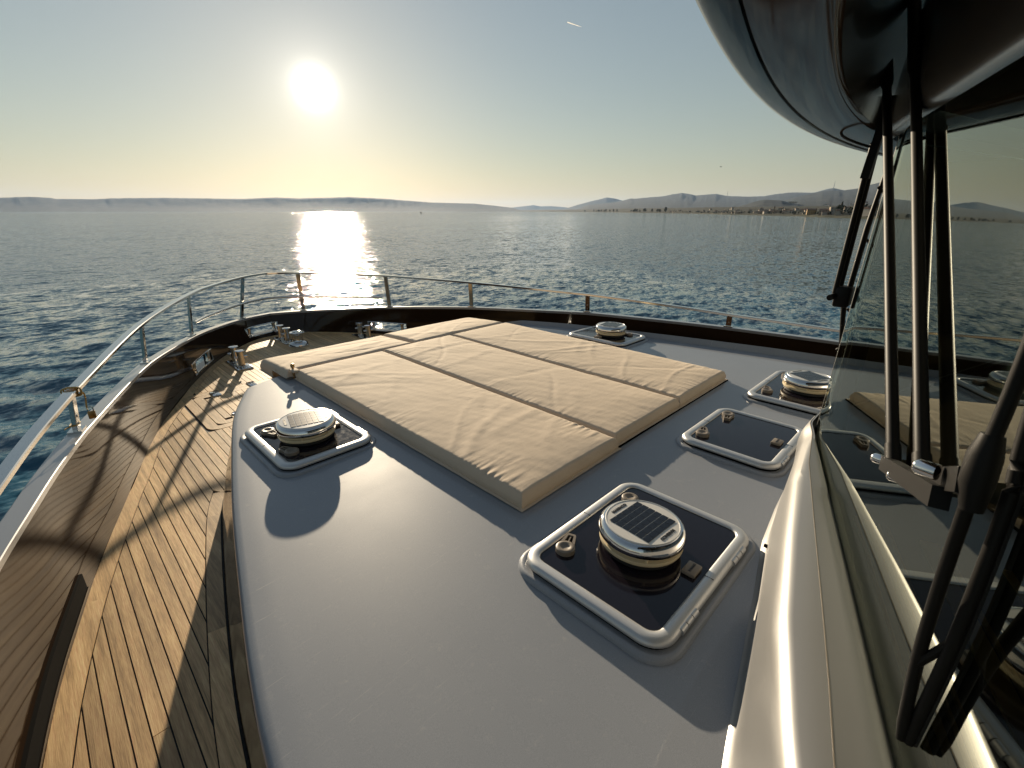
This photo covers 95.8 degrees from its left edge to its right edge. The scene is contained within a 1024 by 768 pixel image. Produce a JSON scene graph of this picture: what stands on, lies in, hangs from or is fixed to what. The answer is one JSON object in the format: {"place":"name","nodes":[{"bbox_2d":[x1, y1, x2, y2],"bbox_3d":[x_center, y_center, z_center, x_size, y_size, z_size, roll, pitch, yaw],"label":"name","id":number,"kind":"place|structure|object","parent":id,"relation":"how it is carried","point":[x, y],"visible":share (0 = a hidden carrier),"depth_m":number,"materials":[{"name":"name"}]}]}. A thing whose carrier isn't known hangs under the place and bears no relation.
{"place":"outdoors","nodes":[
{"label":"outdoors","id":0,"kind":"place"},
{"bbox_2d":[43,332,383,767],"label":"teak deck","id":1,"kind":"structure","parent":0,"point":[148,681],"depth_m":1.43,"materials":[{"name":"brown wood"}]},
{"bbox_2d":[182,378,271,429],"bbox_3d":[-1.805,0.111,3.148,0.739,0.013,0.626,19,27,41],"label":"deck hatch","id":2,"kind":"object","parent":1,"relation":"on","point":[208,413],"visible":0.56,"depth_m":3.08,"materials":[{"name":"brown wood"}]},
{"bbox_2d":[225,345,253,370],"bbox_3d":[-2.285,-0.229,3.854,0.350,0.147,0.116,19,27,41],"label":"bollard","id":3,"kind":"object","parent":1,"relation":"on","point":[237,362],"visible":1,"depth_m":3.81,"materials":[{"name":"silver metal"}]},
{"bbox_2d":[273,324,292,344],"bbox_3d":[-2.272,-0.504,4.604,0.350,0.147,0.116,19,27,41],"label":"bollard","id":4,"kind":"object","parent":1,"relation":"on","point":[284,338],"visible":0.94,"depth_m":4.58,"materials":[{"name":"silver metal"}]},
{"bbox_2d":[289,330,308,347],"bbox_3d":[-2.058,-0.442,4.441,0.176,0.145,0.176,19,27,41],"label":"capstan","id":5,"kind":"object","parent":1,"relation":"on","point":[298,341],"visible":1,"depth_m":4.40,"materials":[{"name":"silver metal"}]},
{"bbox_2d":[352,321,372,338],"bbox_3d":[-1.517,-0.551,4.745,0.350,0.147,0.116,19,27,41],"label":"bollard","id":6,"kind":"object","parent":1,"relation":"on","point":[361,334],"visible":0.88,"depth_m":4.76,"materials":[{"name":"silver metal"}]},
{"bbox_2d":[0,306,838,767],"bbox_3d":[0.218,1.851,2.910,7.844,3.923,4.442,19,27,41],"label":"bulwark","id":7,"kind":"object","parent":1,"relation":"attached to","point":[58,522],"visible":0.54,"depth_m":1.70,"materials":[{"name":"brown paint"}]},
{"bbox_2d":[191,349,213,375],"bbox_3d":[-2.479,-0.176,3.689,0.047,0.103,0.455,-6,21,-15],"label":"fairlead","id":8,"kind":"object","parent":7,"relation":"attached to","point":[208,359],"visible":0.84,"depth_m":3.71,"materials":[{"name":"silver metal"}]},
{"bbox_2d":[245,321,276,338],"bbox_3d":[-2.556,-0.555,4.722,0.075,0.104,0.386,8,22,21],"label":"fairlead","id":9,"kind":"object","parent":7,"relation":"attached to","point":[248,331],"visible":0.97,"depth_m":4.71,"materials":[{"name":"silver metal"}]},
{"bbox_2d":[368,321,406,331],"bbox_3d":[-1.309,-0.604,4.876,0.454,0.103,0.048,5,21,13],"label":"fairlead","id":10,"kind":"object","parent":7,"relation":"attached to","point":[374,328],"visible":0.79,"depth_m":4.87,"materials":[{"name":"silver metal"}]},
{"bbox_2d":[0,272,839,494],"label":"guard rail","id":11,"kind":"object","parent":7,"relation":"on","point":[14,459],"visible":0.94,"depth_m":3.10,"materials":[{"name":"silver metal"}]},
{"bbox_2d":[60,387,86,429],"bbox_3d":[-1.675,0.087,1.766,0.062,0.145,0.102,-7,22,-18],"label":"bungee cord","id":12,"kind":"object","parent":11,"relation":"attached to","point":[77,395],"visible":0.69,"depth_m":1.77,"materials":[{"name":"brown plastic"}]},
{"bbox_2d":[87,406,96,418],"bbox_3d":[-1.656,0.111,1.820,0.014,0.051,0.024,19,27,41],"label":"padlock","id":13,"kind":"object","parent":12,"relation":"hanging from","point":[92,414],"visible":1,"depth_m":1.82,"materials":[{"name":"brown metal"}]},
{"bbox_2d":[222,320,835,767],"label":"cabin top","id":14,"kind":"object","parent":1,"relation":"on","point":[388,604],"visible":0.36,"depth_m":1.04,"materials":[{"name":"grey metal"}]},
{"bbox_2d":[289,363,299,378],"bbox_3d":[-1.156,-0.064,2.461,0.061,0.085,0.036,19,27,41],"label":"strap stud","id":15,"kind":"object","parent":14,"relation":"on","point":[293,370],"visible":1,"depth_m":2.46,"materials":[{"name":"silver metal"}]},
{"bbox_2d":[240,408,375,477],"bbox_3d":[-0.807,0.215,1.829,0.496,0.069,0.394,19,27,41],"label":"roof hatch","id":16,"kind":"object","parent":14,"relation":"on","point":[267,448],"visible":0.62,"depth_m":1.72,"materials":[{"name":"silver metal"}]},
{"bbox_2d":[275,409,335,446],"bbox_3d":[-0.797,0.166,1.793,0.219,0.075,0.219,-12,23,-30],"label":"solar vent","id":17,"kind":"object","parent":16,"relation":"on","point":[304,427],"visible":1,"depth_m":1.73,"materials":[{"name":"silver metal"}]},
{"bbox_2d":[294,351,620,511],"bbox_3d":[-0.379,0.080,2.100,1.680,0.063,0.549,19,27,41],"label":"cushion","id":18,"kind":"object","parent":14,"relation":"on","point":[521,457],"visible":1,"depth_m":1.81,"materials":[{"name":"beige fabric"}]},
{"bbox_2d":[567,326,647,348],"bbox_3d":[0.680,-0.333,3.312,0.506,0.068,0.402,19,27,41],"label":"roof hatch","id":19,"kind":"object","parent":14,"relation":"on","point":[628,340],"visible":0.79,"depth_m":3.21,"materials":[{"name":"silver metal"}]},
{"bbox_2d":[595,322,626,337],"bbox_3d":[0.704,-0.388,3.294,0.219,0.075,0.219,14,24,32],"label":"solar vent","id":20,"kind":"object","parent":19,"relation":"on","point":[611,329],"visible":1,"depth_m":3.22,"materials":[{"name":"silver metal"}]},
{"bbox_2d":[518,483,755,665],"bbox_3d":[0.338,0.441,1.218,0.441,0.069,0.571,19,27,41],"label":"roof hatch","id":21,"kind":"object","parent":14,"relation":"on","point":[574,567],"visible":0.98,"depth_m":1.10,"materials":[{"name":"silver metal"}]},
{"bbox_2d":[598,500,686,570],"bbox_3d":[0.334,0.385,1.197,0.219,0.075,0.219,-17,26,-39],"label":"solar vent","id":22,"kind":"object","parent":21,"relation":"on","point":[643,535],"visible":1,"depth_m":1.14,"materials":[{"name":"silver metal"}]},
{"bbox_2d":[618,379,727,447],"bbox_3d":[0.086,-0.118,2.750,1.940,0.028,1.077,19,27,41],"label":"sunpad base","id":23,"kind":"object","parent":14,"relation":"on","point":[629,440],"visible":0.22,"depth_m":1.99,"materials":[{"name":"black"}]},
{"bbox_2d":[384,335,679,444],"bbox_3d":[-0.016,-0.059,2.466,1.681,0.055,0.542,19,27,41],"label":"cushion","id":24,"kind":"object","parent":23,"relation":"on","point":[621,413],"visible":0.88,"depth_m":2.22,"materials":[{"name":"beige fabric"}]},
{"bbox_2d":[452,323,726,407],"bbox_3d":[0.359,-0.192,2.825,1.680,0.060,0.554,19,27,41],"label":"cushion","id":25,"kind":"object","parent":23,"relation":"on","point":[683,383],"visible":0.88,"depth_m":2.59,"materials":[{"name":"beige fabric"}]},
{"bbox_2d":[676,408,802,477],"bbox_3d":[0.911,0.215,1.815,0.398,0.071,0.481,19,27,41],"label":"roof hatch","id":26,"kind":"object","parent":14,"relation":"on","point":[758,445],"visible":0.91,"depth_m":1.75,"materials":[{"name":"silver metal"}]},
{"bbox_2d":[742,371,824,417],"bbox_3d":[1.438,0.051,2.271,0.441,0.071,0.571,19,27,41],"label":"roof hatch","id":27,"kind":"object","parent":14,"relation":"on","point":[771,391],"visible":0.27,"depth_m":2.17,"materials":[{"name":"silver metal"}]},
{"bbox_2d":[782,370,829,396],"bbox_3d":[1.439,-0.005,2.252,0.219,0.075,0.219,-5,21,-15],"label":"solar vent","id":28,"kind":"object","parent":27,"relation":"on","point":[808,383],"visible":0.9,"depth_m":2.20,"materials":[{"name":"silver metal"}]},
{"bbox_2d":[722,411,894,767],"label":"windscreen coaming","id":29,"kind":"object","parent":14,"relation":"on","point":[805,696],"visible":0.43,"depth_m":0.72,"materials":[{"name":"silver metal"}]},
{"bbox_2d":[815,56,1023,767],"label":"windscreen","id":30,"kind":"object","parent":29,"relation":"in","point":[892,536],"visible":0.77,"depth_m":0.62,"materials":[{"name":"clear glass"}]},
{"bbox_2d":[695,0,1023,155],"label":"visor","id":31,"kind":"object","parent":30,"relation":"attached to","point":[817,68],"visible":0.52,"depth_m":0.77,"materials":[{"name":"black paint"}]},
{"bbox_2d":[826,95,893,351],"bbox_3d":[0.981,-0.404,1.361,0.208,0.774,0.062,-6,21,-16],"label":"wiper","id":32,"kind":"object","parent":30,"relation":"attached to","point":[841,295],"visible":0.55,"depth_m":1.36,"materials":[{"name":"black metal"}]},
{"bbox_2d":[870,0,1023,747],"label":"wiper","id":33,"kind":"object","parent":30,"relation":"attached to","point":[972,480],"visible":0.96,"depth_m":0.49,"materials":[{"name":"black metal"}]},
{"bbox_3d":[-0.809,-0.103,3.277,0.247,0.326,1.580,19,27,41],"label":"bench box","id":34,"kind":"object","parent":1,"relation":"on","visible":0},
{"bbox_2d":[259,336,411,378],"bbox_3d":[-1.058,-0.179,2.870,0.433,0.090,0.838,19,27,41],"label":"cushion","id":35,"kind":"object","parent":34,"relation":"on","point":[274,367],"visible":0.89,"depth_m":2.74,"materials":[{"name":"beige fabric"}]},
{"bbox_2d":[384,317,501,342],"bbox_3d":[-0.490,-0.384,3.420,0.442,0.102,0.829,19,27,41],"label":"cushion","id":36,"kind":"object","parent":34,"relation":"on","point":[428,332],"visible":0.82,"depth_m":3.31,"materials":[{"name":"beige fabric"}]},
{"bbox_2d":[0,197,517,211],"bbox_3d":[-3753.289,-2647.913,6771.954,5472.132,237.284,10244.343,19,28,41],"label":"island hills","id":37,"kind":"structure","parent":0,"point":[273,204],"depth_m":6659.37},
{"bbox_2d":[0,212,874,520],"bbox_3d":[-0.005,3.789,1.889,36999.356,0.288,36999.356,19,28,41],"label":"sea","id":38,"kind":"structure","parent":0,"point":[80,292],"depth_m":34.48,"materials":[{"name":"blue liquid"}]},
{"bbox_2d":[0,0,882,207],"label":"sky","id":39,"kind":"structure","parent":0,"point":[504,103],"materials":[{"name":"blue"}]},
{"bbox_2d":[512,205,566,209],"bbox_3d":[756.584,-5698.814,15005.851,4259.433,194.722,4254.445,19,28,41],"label":"distant hills","id":40,"kind":"structure","parent":0,"point":[532,207],"depth_m":14508.30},
{"bbox_2d":[563,198,621,209],"bbox_3d":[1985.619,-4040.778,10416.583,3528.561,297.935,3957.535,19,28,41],"label":"mountain cone","id":41,"kind":"object","parent":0,"point":[606,200],"visible":0.24,"depth_m":10210.92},
{"bbox_2d":[515,205,878,218],"bbox_3d":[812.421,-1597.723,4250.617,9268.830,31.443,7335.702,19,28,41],"label":"coastal plain","id":42,"kind":"structure","parent":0,"point":[743,209],"depth_m":923.11,"materials":[{"name":"grey"}]},
{"bbox_2d":[806,209,816,214],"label":"house","id":43,"kind":"structure","parent":42,"relation":"on","point":[810,211],"depth_m":399.04,"materials":[{"name":"brown paint"}]},
{"bbox_2d":[818,209,828,214],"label":"house","id":44,"kind":"structure","parent":42,"relation":"on","point":[821,210],"depth_m":358.78,"materials":[{"name":"beige stone"}]},
{"bbox_2d":[829,207,835,214],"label":"house","id":45,"kind":"structure","parent":42,"relation":"on","point":[832,209],"depth_m":353.07,"materials":[{"name":"beige paint"}]},
{"bbox_2d":[839,205,846,213],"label":"tree","id":46,"kind":"object","parent":42,"relation":"on","point":[841,210],"visible":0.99,"depth_m":324.31,"materials":[{"name":"green plant"}]},
{"bbox_2d":[862,207,876,215],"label":"house","id":47,"kind":"structure","parent":42,"relation":"on","point":[866,210],"depth_m":281.07,"materials":[{"name":"beige paint"}]},
{"bbox_2d":[579,188,842,208],"bbox_3d":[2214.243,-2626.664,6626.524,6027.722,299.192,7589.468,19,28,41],"label":"mountain range","id":48,"kind":"structure","parent":0,"point":[681,200],"depth_m":5673.76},
{"bbox_2d":[738,200,803,206],"bbox_3d":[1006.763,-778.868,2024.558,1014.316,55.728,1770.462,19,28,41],"label":"wooded hill","id":49,"kind":"structure","parent":0,"point":[767,203],"depth_m":1929.51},
{"bbox_2d":[784,183,881,205],"bbox_3d":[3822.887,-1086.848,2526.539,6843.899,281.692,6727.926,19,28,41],"label":"mountain slope","id":50,"kind":"structure","parent":0,"point":[837,198],"depth_m":2811.66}
]}

